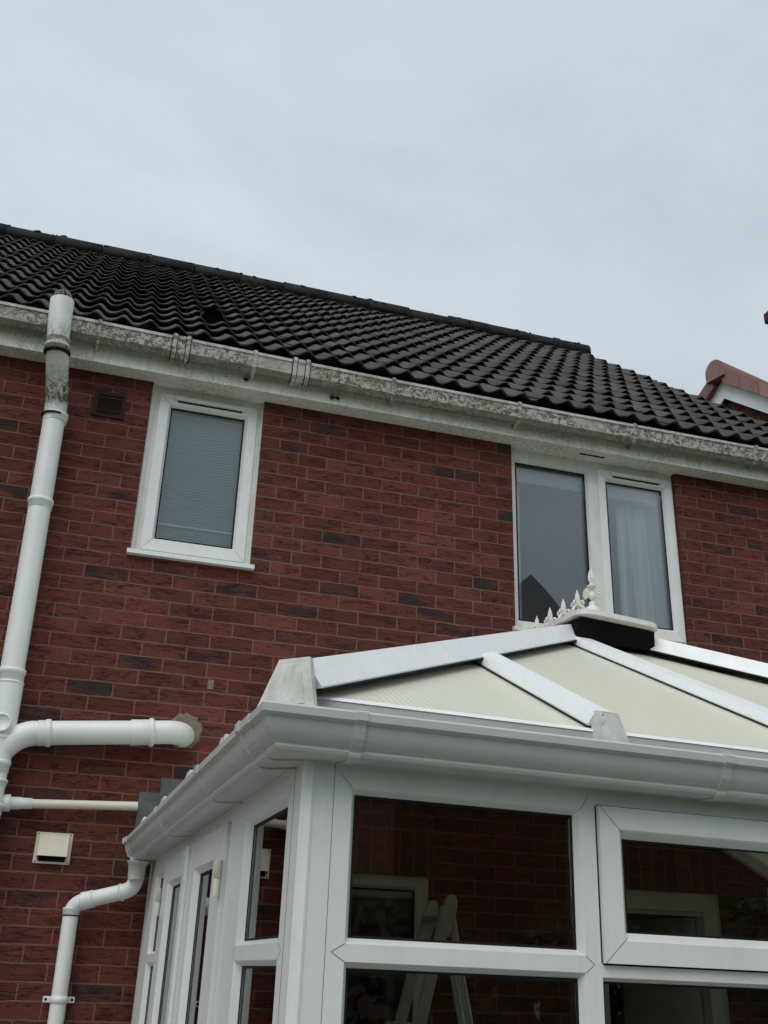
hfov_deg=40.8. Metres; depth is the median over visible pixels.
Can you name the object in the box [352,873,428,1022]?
window
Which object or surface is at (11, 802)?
waste pipe
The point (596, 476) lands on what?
window
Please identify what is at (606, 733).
conservatory
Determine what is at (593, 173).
sky
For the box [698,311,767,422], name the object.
neighbour house
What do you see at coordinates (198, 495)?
window blind
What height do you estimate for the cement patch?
0.048 m
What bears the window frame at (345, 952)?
in the conservatory
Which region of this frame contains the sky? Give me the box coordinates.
[0,0,767,394]
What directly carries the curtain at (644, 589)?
hanging from the curtain pelmet
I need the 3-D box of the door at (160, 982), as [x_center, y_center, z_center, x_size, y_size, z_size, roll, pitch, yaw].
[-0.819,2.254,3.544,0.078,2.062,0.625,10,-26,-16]
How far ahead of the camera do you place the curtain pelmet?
6.54 m
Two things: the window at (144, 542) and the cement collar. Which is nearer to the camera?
the cement collar
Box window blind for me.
[156,410,242,547]
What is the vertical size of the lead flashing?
0.570 m
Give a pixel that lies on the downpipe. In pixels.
(58, 999)
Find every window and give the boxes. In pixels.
[126,384,263,570]
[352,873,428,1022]
[511,448,686,644]
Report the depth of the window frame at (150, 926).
4.44 m
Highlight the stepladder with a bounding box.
[386,895,473,1023]
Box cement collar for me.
[171,713,202,747]
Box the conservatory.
[122,567,767,1023]
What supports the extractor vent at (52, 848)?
attached to the brick house at (386, 449)
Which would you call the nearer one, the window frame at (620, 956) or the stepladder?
the window frame at (620, 956)
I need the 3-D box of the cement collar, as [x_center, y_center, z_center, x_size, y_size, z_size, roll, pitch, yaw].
[-0.984,1.080,5.099,0.175,0.179,0.011,9,-25,-15]
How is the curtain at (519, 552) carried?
hanging from the curtain pelmet
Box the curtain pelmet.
[516,467,660,505]
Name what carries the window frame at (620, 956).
in the conservatory
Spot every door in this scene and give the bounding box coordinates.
[146,849,184,1023]
[165,823,230,1023]
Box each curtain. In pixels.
[517,483,521,618]
[615,504,671,628]
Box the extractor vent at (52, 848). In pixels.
[32,832,73,864]
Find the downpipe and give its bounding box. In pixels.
[42,856,142,1023]
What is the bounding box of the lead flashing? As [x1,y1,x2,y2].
[135,765,196,827]
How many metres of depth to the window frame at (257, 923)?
2.68 m
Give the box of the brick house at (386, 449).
[0,223,767,1023]
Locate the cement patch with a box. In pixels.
[207,679,213,688]
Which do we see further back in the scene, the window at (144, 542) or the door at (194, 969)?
the window at (144, 542)
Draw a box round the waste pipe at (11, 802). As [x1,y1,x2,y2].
[2,794,137,811]
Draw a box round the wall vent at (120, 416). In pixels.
[92,391,126,419]
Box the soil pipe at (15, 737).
[0,289,194,815]
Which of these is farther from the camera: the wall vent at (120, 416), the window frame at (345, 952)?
the wall vent at (120, 416)
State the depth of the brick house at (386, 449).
5.71 m
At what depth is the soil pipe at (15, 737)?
4.98 m
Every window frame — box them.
[131,851,169,1023]
[221,769,295,1023]
[321,764,594,1023]
[585,789,767,1023]

